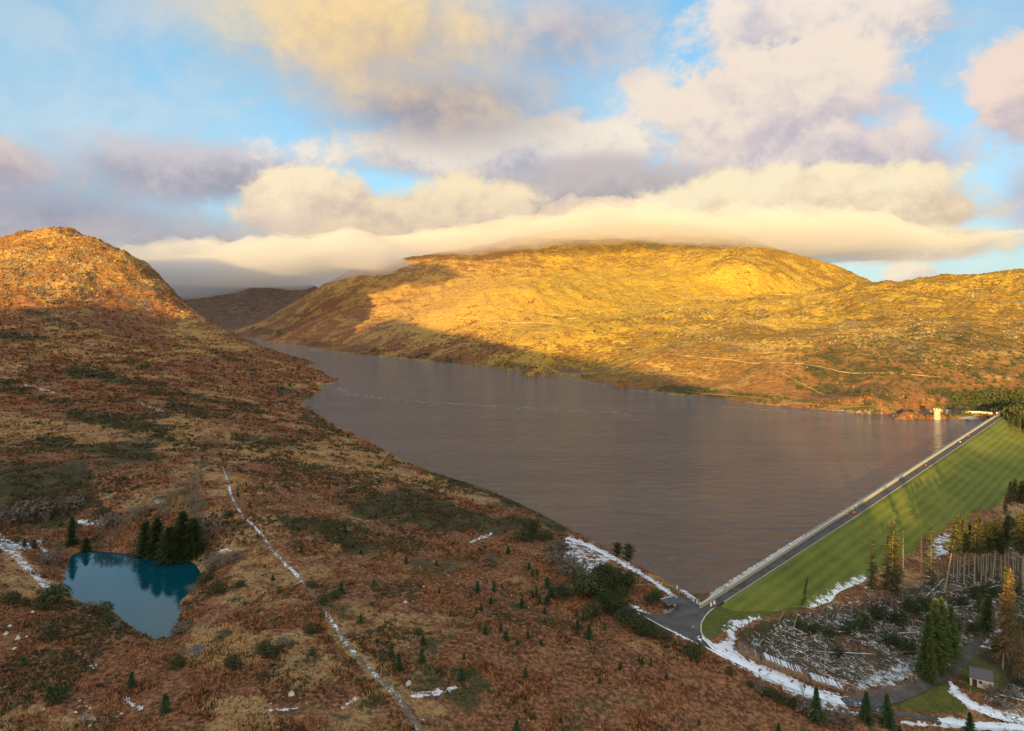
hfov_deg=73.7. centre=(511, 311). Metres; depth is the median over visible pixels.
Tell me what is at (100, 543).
bare bush
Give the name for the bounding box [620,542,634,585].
scots pine
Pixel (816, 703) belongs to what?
spruce tree
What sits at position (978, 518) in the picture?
pine tree
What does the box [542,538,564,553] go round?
heather bush
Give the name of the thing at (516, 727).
young spruce
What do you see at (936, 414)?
stone tower
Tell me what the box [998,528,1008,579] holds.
pine tree
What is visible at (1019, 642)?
brown conifer
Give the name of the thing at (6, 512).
heather bush
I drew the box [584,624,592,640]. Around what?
young spruce
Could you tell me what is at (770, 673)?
wheel rut
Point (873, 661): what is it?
bare tree
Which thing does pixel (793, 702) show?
evergreen bush
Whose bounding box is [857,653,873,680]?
bare tree
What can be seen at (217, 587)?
gorse bush
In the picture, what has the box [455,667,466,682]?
young spruce
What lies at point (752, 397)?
shore wall
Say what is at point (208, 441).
pale bush
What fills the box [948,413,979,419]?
overflow spillway
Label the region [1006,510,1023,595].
pine tree
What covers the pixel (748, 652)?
log pile
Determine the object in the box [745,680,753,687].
gorse bush
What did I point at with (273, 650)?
gorse bush
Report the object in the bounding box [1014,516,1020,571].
pine tree
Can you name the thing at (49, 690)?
young spruce
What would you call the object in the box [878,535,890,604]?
conifer tree
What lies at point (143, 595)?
pond water
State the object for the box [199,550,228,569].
heather bush
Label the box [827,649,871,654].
fallen trunk
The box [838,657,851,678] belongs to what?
bare tree
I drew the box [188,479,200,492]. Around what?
pale bush
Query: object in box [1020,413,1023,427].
spruce tree
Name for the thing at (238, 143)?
sky
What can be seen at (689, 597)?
fence
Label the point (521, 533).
gorse bush
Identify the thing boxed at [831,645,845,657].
gorse bush
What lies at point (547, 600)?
young spruce
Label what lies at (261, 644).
gorse bush
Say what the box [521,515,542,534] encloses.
bush
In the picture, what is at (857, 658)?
bare tree
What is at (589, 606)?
gorse bush
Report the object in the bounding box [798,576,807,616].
conifer tree
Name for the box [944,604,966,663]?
spruce tree
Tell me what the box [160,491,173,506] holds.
pale bush
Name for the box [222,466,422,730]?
moor path
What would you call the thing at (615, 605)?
evergreen bush
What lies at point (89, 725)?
loose stones
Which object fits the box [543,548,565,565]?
heather bush
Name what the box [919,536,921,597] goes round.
dead conifer
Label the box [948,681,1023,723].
snowy track
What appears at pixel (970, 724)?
spruce tree
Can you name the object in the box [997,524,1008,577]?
pine tree
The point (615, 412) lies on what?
foam streaks
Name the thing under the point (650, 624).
evergreen bush
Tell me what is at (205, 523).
heather bush
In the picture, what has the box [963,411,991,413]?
retaining wall
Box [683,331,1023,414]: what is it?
scrub
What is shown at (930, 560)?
conifer tree
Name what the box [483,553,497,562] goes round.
heather bush
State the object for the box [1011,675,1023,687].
evergreen bush
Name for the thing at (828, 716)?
heather bush
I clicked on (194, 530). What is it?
evergreen tree
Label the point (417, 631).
gorse bush
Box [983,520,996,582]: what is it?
pine tree
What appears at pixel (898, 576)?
conifer tree
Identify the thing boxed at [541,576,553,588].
young spruce
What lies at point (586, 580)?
gorse bush
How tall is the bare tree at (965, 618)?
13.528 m
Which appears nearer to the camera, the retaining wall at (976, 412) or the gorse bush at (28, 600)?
the gorse bush at (28, 600)
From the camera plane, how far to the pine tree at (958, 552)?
255.49 m
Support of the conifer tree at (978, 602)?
on the hillside ground
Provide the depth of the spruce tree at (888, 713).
166.36 m
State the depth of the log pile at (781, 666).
178.77 m
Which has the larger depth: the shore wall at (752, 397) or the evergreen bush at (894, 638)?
the shore wall at (752, 397)
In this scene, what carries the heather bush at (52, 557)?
on the hillside ground
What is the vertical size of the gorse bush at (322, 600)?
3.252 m
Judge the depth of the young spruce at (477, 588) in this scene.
199.77 m
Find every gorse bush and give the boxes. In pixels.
[0,590,21,603]
[17,598,30,605]
[31,587,62,610]
[33,622,63,643]
[39,509,54,516]
[39,584,72,606]
[44,683,73,706]
[91,600,114,615]
[92,506,111,517]
[101,613,116,625]
[165,436,176,441]
[167,654,186,670]
[195,568,215,585]
[205,579,226,597]
[222,509,234,516]
[222,652,242,669]
[231,580,245,587]
[251,637,278,656]
[263,645,279,658]
[303,622,320,635]
[304,580,315,587]
[306,647,317,656]
[314,595,330,605]
[328,590,342,599]
[414,626,424,634]
[513,526,534,541]
[535,528,553,541]
[554,583,569,595]
[567,566,603,599]
[581,600,602,616]
[615,584,631,597]
[623,610,653,635]
[645,622,664,638]
[647,587,663,600]
[679,633,705,660]
[723,668,734,675]
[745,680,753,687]
[769,689,790,704]
[795,619,808,630]
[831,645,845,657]
[849,609,876,632]
[895,636,916,654]
[916,594,932,611]
[997,581,1023,597]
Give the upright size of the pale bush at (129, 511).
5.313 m
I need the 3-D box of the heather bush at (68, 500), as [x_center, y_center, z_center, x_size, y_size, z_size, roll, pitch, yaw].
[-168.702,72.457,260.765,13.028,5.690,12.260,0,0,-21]
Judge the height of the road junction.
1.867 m
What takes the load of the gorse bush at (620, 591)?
on the hillside ground
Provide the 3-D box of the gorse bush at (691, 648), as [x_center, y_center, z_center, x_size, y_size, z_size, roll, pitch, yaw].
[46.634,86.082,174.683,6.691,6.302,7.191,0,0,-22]
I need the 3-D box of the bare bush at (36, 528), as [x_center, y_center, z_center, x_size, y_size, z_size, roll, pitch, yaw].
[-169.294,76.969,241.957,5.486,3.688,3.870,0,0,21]
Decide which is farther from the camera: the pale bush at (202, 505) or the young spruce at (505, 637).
the pale bush at (202, 505)
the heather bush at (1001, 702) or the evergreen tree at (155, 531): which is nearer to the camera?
the heather bush at (1001, 702)
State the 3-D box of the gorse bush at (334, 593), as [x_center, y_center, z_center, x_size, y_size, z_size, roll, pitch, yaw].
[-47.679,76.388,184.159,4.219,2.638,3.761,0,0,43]
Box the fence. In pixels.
[680,592,698,603]
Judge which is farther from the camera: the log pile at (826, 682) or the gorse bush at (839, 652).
the gorse bush at (839, 652)
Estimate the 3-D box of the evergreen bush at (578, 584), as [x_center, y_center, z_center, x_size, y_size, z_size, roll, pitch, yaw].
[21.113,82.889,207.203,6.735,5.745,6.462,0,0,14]
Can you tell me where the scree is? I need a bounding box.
[0,225,1023,420]
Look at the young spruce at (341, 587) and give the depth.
187.77 m
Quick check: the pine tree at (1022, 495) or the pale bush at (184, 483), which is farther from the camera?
the pine tree at (1022, 495)
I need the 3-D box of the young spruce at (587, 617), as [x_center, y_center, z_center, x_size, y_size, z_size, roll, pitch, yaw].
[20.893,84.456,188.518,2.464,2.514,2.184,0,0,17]
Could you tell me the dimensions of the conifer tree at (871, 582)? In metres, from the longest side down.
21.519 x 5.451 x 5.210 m
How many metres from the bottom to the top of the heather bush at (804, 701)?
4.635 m
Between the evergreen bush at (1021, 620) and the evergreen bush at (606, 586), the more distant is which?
the evergreen bush at (1021, 620)
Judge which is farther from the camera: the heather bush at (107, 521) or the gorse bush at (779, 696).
the heather bush at (107, 521)
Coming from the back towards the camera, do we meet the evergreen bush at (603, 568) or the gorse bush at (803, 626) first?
the evergreen bush at (603, 568)
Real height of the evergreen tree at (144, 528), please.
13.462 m
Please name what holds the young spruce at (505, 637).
on the hillside ground
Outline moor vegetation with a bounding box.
[0,227,1023,730]
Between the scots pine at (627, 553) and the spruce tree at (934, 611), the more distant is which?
the scots pine at (627, 553)
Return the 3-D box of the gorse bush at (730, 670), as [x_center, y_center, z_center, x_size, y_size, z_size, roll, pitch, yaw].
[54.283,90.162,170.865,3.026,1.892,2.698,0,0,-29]
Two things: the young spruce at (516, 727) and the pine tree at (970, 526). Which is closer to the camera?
the young spruce at (516, 727)
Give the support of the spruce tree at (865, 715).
on the hillside ground
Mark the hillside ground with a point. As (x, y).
(598, 296)
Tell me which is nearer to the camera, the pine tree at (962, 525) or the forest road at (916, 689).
the forest road at (916, 689)
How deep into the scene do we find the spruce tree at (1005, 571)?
210.07 m
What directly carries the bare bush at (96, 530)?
on the hillside ground
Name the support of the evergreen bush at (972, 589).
on the hillside ground
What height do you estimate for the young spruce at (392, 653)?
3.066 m
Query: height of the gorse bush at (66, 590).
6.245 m
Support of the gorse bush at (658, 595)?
on the hillside ground
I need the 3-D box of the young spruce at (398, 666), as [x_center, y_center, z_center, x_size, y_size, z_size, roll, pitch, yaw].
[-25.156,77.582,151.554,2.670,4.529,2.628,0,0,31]
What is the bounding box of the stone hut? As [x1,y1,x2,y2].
[967,666,993,691]
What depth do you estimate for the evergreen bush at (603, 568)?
214.88 m
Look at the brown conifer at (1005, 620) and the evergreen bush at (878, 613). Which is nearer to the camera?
the brown conifer at (1005, 620)
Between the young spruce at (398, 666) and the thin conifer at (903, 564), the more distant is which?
the thin conifer at (903, 564)
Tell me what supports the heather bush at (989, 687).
on the hillside ground
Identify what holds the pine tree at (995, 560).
on the hillside ground
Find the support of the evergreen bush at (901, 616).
on the hillside ground
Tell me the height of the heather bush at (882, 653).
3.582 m
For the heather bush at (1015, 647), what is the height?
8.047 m
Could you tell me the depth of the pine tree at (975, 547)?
255.41 m
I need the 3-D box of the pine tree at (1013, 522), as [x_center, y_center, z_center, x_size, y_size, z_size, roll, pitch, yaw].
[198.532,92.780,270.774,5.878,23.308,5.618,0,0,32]
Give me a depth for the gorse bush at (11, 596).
181.29 m
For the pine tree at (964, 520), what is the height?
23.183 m
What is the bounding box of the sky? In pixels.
[0,0,1023,287]
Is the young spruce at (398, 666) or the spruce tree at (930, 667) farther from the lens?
the spruce tree at (930, 667)
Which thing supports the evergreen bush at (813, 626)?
on the hillside ground
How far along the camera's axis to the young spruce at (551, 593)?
201.49 m
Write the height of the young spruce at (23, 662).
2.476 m
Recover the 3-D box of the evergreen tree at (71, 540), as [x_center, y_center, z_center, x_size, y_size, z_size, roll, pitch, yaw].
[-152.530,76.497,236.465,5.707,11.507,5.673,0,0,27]
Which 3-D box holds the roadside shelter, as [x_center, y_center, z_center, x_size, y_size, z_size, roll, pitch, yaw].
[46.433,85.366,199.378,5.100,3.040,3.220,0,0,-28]
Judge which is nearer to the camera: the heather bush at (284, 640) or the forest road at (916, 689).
the heather bush at (284, 640)
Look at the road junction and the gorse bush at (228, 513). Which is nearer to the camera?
the road junction
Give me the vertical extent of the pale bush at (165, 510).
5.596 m
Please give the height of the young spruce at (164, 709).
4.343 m
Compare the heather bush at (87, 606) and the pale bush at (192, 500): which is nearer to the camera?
the heather bush at (87, 606)
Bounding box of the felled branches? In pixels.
[742,547,1023,714]
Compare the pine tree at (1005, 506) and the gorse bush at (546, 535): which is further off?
the pine tree at (1005, 506)
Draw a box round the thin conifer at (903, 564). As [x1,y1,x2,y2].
[900,531,906,608]
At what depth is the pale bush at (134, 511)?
246.72 m
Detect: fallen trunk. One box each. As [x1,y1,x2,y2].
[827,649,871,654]
[945,584,985,592]
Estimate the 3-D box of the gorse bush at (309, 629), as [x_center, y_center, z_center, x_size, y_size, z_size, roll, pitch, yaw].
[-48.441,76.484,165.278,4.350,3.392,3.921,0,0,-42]
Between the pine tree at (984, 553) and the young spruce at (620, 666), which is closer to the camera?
the young spruce at (620, 666)
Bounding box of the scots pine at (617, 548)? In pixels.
[612,542,623,567]
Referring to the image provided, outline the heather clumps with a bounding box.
[0,363,791,715]
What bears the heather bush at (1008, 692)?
on the hillside ground
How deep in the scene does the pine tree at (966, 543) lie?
255.82 m
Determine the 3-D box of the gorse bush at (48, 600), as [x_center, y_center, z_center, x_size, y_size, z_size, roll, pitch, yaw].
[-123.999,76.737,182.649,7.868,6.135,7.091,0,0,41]
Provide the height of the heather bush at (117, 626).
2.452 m
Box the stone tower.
[930,408,940,419]
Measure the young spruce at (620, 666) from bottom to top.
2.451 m
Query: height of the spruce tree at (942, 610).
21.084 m
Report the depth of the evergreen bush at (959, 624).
214.97 m
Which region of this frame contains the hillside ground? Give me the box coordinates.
[0,222,1023,730]
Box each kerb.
[638,613,697,643]
[700,606,716,649]
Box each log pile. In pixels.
[737,642,760,663]
[760,652,809,681]
[809,672,844,692]
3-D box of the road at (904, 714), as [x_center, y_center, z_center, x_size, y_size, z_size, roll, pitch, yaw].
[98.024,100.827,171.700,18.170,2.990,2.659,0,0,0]
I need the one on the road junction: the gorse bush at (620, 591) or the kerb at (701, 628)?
the kerb at (701, 628)
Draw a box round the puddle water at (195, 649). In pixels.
[188,645,204,657]
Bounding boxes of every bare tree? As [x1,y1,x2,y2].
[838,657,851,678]
[853,652,867,676]
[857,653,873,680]
[866,649,878,674]
[955,605,969,643]
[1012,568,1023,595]
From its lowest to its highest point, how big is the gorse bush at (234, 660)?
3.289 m
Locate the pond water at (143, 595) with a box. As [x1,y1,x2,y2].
[63,551,200,638]
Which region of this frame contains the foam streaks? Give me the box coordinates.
[335,377,850,415]
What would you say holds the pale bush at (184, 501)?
on the hillside ground
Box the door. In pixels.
[972,679,976,686]
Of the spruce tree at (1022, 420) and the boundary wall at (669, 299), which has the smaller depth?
the spruce tree at (1022, 420)
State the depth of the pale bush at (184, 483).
275.29 m
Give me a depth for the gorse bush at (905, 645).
201.24 m
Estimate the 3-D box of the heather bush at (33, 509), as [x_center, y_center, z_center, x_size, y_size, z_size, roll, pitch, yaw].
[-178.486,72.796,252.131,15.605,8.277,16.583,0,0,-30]
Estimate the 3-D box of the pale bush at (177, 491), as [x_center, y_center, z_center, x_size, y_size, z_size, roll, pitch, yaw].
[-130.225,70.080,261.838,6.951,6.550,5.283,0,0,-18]
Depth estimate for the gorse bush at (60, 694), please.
132.92 m
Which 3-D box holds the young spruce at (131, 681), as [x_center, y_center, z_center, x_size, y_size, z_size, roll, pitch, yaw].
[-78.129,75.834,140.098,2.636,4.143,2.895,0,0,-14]
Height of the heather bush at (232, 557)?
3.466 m
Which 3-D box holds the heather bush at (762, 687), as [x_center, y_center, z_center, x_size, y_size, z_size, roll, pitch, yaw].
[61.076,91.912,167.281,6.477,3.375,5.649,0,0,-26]
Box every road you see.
[698,635,845,704]
[840,638,980,706]
[870,707,938,720]
[937,718,1023,729]
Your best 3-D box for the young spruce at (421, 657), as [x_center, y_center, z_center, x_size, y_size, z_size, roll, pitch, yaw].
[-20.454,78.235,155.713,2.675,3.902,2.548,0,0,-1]
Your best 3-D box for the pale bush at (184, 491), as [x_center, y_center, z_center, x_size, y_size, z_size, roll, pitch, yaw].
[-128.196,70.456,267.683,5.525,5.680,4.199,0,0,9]
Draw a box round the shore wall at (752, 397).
[581,374,900,409]
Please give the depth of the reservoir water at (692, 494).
446.39 m
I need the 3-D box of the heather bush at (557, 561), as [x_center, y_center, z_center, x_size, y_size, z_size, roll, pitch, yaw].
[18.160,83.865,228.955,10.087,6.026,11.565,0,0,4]
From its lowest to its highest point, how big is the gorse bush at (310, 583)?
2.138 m
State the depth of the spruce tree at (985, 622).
219.40 m
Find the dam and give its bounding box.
[699,416,1023,610]
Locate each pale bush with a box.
[114,514,133,527]
[124,504,135,517]
[130,505,142,521]
[136,500,152,517]
[151,497,168,510]
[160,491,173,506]
[161,505,171,518]
[164,487,180,500]
[174,479,192,490]
[177,496,189,510]
[178,486,190,497]
[183,582,199,597]
[185,494,203,508]
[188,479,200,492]
[190,470,198,481]
[190,501,202,516]
[194,510,204,522]
[196,436,217,444]
[196,462,203,472]
[196,471,205,482]
[197,498,207,512]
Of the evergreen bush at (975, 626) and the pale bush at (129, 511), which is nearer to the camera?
the evergreen bush at (975, 626)
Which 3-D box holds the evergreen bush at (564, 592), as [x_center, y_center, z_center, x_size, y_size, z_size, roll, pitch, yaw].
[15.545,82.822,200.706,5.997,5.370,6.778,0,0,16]
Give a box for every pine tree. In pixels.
[941,513,965,590]
[949,523,958,576]
[954,523,964,582]
[958,518,964,577]
[959,522,972,583]
[962,518,970,577]
[966,519,986,585]
[968,524,972,575]
[975,514,981,571]
[978,522,988,582]
[982,520,989,575]
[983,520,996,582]
[987,516,1005,579]
[987,527,997,576]
[989,529,998,576]
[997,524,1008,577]
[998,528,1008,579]
[1002,481,1014,512]
[1002,496,1007,513]
[1002,516,1013,576]
[1003,512,1017,568]
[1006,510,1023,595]
[1007,518,1018,574]
[1010,478,1020,520]
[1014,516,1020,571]
[1015,480,1023,518]
[1018,480,1023,510]
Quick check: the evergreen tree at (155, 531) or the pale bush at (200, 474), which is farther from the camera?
the pale bush at (200, 474)
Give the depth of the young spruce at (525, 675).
153.88 m
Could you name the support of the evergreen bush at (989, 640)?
on the hillside ground
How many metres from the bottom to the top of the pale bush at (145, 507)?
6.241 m
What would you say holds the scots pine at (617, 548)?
on the hillside ground
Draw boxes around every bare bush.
[31,524,39,533]
[37,511,50,524]
[76,525,86,533]
[92,526,107,539]
[92,542,101,550]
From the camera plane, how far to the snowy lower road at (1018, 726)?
170.60 m
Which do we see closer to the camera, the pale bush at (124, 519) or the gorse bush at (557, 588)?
the gorse bush at (557, 588)
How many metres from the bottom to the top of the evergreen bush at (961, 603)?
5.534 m
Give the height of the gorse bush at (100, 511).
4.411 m
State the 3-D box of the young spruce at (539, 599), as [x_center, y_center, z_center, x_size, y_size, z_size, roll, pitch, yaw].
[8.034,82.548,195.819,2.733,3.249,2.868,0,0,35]
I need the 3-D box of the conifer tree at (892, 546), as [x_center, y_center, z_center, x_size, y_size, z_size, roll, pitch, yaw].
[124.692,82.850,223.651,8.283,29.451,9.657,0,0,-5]
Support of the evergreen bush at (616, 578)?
on the hillside ground
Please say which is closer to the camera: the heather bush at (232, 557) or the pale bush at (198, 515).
the heather bush at (232, 557)
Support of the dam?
on the hillside ground
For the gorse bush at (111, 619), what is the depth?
175.54 m
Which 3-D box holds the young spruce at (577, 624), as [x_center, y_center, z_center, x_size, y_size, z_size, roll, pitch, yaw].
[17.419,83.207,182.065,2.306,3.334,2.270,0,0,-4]
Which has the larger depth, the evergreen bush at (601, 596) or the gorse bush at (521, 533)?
the gorse bush at (521, 533)
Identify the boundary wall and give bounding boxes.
[376,310,555,323]
[567,292,799,318]
[581,341,936,376]
[775,370,823,394]
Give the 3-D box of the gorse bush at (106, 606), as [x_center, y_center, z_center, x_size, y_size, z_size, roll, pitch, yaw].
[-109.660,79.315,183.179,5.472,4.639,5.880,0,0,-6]
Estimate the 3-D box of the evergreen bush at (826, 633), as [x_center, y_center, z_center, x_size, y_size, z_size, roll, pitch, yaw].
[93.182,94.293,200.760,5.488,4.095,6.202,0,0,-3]
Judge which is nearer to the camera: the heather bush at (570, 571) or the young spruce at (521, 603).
the young spruce at (521, 603)
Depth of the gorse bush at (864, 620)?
209.33 m
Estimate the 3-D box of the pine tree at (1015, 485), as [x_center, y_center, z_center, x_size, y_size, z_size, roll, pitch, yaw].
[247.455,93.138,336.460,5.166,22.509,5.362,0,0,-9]
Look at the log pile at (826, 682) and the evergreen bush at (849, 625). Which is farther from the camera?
the evergreen bush at (849, 625)
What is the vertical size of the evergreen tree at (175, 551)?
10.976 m
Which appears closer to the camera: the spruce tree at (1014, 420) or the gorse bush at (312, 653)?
the gorse bush at (312, 653)
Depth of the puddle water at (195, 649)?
157.53 m
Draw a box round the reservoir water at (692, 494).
[230,330,984,592]
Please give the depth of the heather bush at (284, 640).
158.14 m
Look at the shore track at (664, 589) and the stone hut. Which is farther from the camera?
the shore track at (664, 589)
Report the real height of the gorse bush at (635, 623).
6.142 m
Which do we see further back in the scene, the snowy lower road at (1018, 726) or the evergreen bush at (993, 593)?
the evergreen bush at (993, 593)
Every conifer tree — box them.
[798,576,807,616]
[861,537,880,601]
[877,520,904,608]
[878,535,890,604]
[884,536,908,610]
[919,524,943,597]
[971,590,982,617]
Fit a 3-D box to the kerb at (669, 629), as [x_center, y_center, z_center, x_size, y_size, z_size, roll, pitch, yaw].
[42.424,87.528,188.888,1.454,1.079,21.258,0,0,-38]
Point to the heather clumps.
(6, 707)
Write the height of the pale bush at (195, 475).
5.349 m
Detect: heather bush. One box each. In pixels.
[0,505,31,525]
[8,496,53,520]
[30,547,62,566]
[52,493,89,510]
[78,600,95,609]
[92,510,126,529]
[107,619,124,630]
[171,619,193,636]
[178,514,222,539]
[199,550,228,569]
[221,550,248,563]
[275,635,293,648]
[334,487,349,493]
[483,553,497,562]
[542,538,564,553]
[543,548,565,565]
[552,550,578,571]
[557,553,587,577]
[749,678,770,697]
[793,693,819,718]
[820,701,842,728]
[827,705,857,730]
[868,644,888,661]
[980,683,1003,695]
[992,697,1006,707]
[995,686,1021,701]
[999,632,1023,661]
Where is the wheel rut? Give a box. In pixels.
[704,638,842,698]
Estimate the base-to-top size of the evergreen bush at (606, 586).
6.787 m
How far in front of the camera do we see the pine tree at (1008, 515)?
273.27 m
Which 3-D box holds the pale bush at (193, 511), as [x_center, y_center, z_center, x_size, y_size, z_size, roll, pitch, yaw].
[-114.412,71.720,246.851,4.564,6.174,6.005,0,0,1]
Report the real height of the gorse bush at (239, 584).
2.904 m
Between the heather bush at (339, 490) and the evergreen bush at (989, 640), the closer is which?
the evergreen bush at (989, 640)
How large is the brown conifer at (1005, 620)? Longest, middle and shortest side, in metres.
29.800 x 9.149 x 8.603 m
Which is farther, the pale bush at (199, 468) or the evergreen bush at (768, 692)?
the pale bush at (199, 468)
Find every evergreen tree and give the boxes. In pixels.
[61,517,80,547]
[78,537,91,552]
[130,521,151,559]
[143,517,165,559]
[151,525,182,565]
[162,510,196,564]
[168,535,184,563]
[178,517,209,563]
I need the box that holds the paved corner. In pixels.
[663,607,674,612]
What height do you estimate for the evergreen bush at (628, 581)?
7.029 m
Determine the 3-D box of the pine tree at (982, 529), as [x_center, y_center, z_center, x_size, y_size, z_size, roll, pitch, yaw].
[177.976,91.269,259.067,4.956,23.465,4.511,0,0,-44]
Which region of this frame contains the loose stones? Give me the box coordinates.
[10,409,693,729]
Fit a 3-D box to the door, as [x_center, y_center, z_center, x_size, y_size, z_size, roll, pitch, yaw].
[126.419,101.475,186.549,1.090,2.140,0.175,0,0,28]
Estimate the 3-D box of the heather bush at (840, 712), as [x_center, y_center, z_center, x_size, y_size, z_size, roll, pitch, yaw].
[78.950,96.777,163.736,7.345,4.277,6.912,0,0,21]
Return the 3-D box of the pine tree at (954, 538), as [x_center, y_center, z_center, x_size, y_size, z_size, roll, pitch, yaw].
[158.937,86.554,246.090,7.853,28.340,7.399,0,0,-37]
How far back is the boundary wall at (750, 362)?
839.19 m
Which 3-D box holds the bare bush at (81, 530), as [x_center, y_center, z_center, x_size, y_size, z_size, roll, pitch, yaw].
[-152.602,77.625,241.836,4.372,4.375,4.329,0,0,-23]
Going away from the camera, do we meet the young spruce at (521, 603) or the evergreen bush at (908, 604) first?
the young spruce at (521, 603)
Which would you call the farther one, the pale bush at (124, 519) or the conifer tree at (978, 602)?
the pale bush at (124, 519)
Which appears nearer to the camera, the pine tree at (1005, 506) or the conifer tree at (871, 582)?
the conifer tree at (871, 582)
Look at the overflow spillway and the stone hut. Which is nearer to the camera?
the stone hut
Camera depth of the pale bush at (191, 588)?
194.91 m
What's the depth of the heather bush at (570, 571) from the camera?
221.72 m
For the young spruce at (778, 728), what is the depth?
154.77 m
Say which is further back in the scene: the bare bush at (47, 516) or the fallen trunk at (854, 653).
the bare bush at (47, 516)
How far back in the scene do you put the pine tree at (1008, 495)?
331.01 m
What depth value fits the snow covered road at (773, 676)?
175.04 m
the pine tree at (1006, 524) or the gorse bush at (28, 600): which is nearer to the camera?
the gorse bush at (28, 600)
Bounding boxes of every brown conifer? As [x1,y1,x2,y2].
[986,567,1019,668]
[1011,621,1023,678]
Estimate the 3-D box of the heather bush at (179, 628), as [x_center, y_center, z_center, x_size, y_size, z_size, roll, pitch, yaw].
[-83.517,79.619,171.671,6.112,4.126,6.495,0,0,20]
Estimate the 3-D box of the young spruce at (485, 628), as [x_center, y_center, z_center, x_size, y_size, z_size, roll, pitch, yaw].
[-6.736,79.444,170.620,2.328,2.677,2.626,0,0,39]
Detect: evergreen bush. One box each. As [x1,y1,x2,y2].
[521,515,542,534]
[554,585,575,602]
[573,576,583,592]
[583,577,611,597]
[591,560,615,585]
[594,589,618,610]
[602,594,630,614]
[604,567,631,590]
[612,606,635,624]
[617,568,640,590]
[637,617,656,635]
[642,593,656,604]
[759,686,777,697]
[787,695,803,711]
[807,622,824,632]
[820,624,839,639]
[838,618,863,635]
[867,603,890,620]
[880,630,902,644]
[884,608,910,625]
[901,597,924,615]
[944,616,970,633]
[948,594,975,610]
[964,585,986,599]
[967,621,982,633]
[978,583,1001,599]
[987,636,1001,649]
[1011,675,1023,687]
[1014,616,1023,631]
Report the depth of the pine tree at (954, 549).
259.80 m
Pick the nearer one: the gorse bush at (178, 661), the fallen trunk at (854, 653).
the gorse bush at (178, 661)
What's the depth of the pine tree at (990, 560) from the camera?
264.55 m
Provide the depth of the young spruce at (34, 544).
228.21 m
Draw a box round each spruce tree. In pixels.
[806,685,826,724]
[855,691,879,730]
[877,693,898,730]
[910,612,939,679]
[916,597,950,676]
[920,637,940,685]
[936,596,958,674]
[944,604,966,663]
[961,712,975,730]
[975,593,997,631]
[994,566,1023,644]
[1011,415,1018,425]
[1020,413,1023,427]
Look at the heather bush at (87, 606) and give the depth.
185.68 m
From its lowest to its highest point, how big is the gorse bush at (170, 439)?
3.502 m
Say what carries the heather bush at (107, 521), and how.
on the hillside ground
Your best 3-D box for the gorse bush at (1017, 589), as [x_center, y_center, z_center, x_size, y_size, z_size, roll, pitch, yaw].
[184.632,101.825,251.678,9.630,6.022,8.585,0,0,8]
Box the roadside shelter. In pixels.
[661,595,680,611]
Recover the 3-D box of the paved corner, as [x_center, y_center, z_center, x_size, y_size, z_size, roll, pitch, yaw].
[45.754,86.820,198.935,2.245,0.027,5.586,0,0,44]
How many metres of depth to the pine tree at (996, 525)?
261.87 m
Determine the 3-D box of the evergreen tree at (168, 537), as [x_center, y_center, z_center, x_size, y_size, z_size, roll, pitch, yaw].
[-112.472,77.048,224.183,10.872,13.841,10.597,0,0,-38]
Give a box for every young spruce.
[18,656,26,666]
[31,539,37,547]
[42,684,53,700]
[124,671,138,689]
[157,693,173,716]
[337,582,344,593]
[387,644,396,656]
[394,652,403,670]
[416,647,427,663]
[420,635,427,644]
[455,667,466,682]
[473,581,481,592]
[481,625,489,634]
[502,630,511,641]
[513,718,520,730]
[517,598,525,607]
[522,666,528,679]
[535,594,543,604]
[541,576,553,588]
[543,594,550,604]
[545,585,557,599]
[576,618,580,629]
[584,613,591,621]
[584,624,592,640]
[617,661,622,670]
[775,722,781,730]
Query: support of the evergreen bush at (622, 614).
on the hillside ground
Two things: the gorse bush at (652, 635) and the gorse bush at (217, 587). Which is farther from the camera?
the gorse bush at (217, 587)
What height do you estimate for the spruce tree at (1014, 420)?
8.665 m
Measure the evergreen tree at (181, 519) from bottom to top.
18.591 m
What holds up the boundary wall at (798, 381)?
on the hillside ground
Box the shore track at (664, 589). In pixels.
[566,541,677,597]
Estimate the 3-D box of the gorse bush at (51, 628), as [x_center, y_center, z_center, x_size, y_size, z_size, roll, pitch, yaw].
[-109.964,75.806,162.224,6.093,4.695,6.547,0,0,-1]
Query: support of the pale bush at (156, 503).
on the hillside ground
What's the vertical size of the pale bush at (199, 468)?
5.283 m
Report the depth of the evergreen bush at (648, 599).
202.04 m
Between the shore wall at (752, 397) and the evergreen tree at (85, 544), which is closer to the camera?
the evergreen tree at (85, 544)
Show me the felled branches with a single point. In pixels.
(848, 648)
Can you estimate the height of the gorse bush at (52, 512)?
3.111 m
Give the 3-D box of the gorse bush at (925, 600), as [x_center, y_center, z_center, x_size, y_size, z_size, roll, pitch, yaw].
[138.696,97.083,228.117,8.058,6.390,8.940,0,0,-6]
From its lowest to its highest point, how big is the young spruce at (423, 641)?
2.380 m
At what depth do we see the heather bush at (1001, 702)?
179.11 m
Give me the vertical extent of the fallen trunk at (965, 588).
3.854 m
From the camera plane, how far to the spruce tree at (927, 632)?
188.81 m
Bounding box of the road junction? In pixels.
[636,595,712,649]
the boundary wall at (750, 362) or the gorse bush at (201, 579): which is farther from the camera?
the boundary wall at (750, 362)
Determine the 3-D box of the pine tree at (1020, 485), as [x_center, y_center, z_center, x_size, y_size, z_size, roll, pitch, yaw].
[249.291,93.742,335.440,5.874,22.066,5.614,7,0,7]

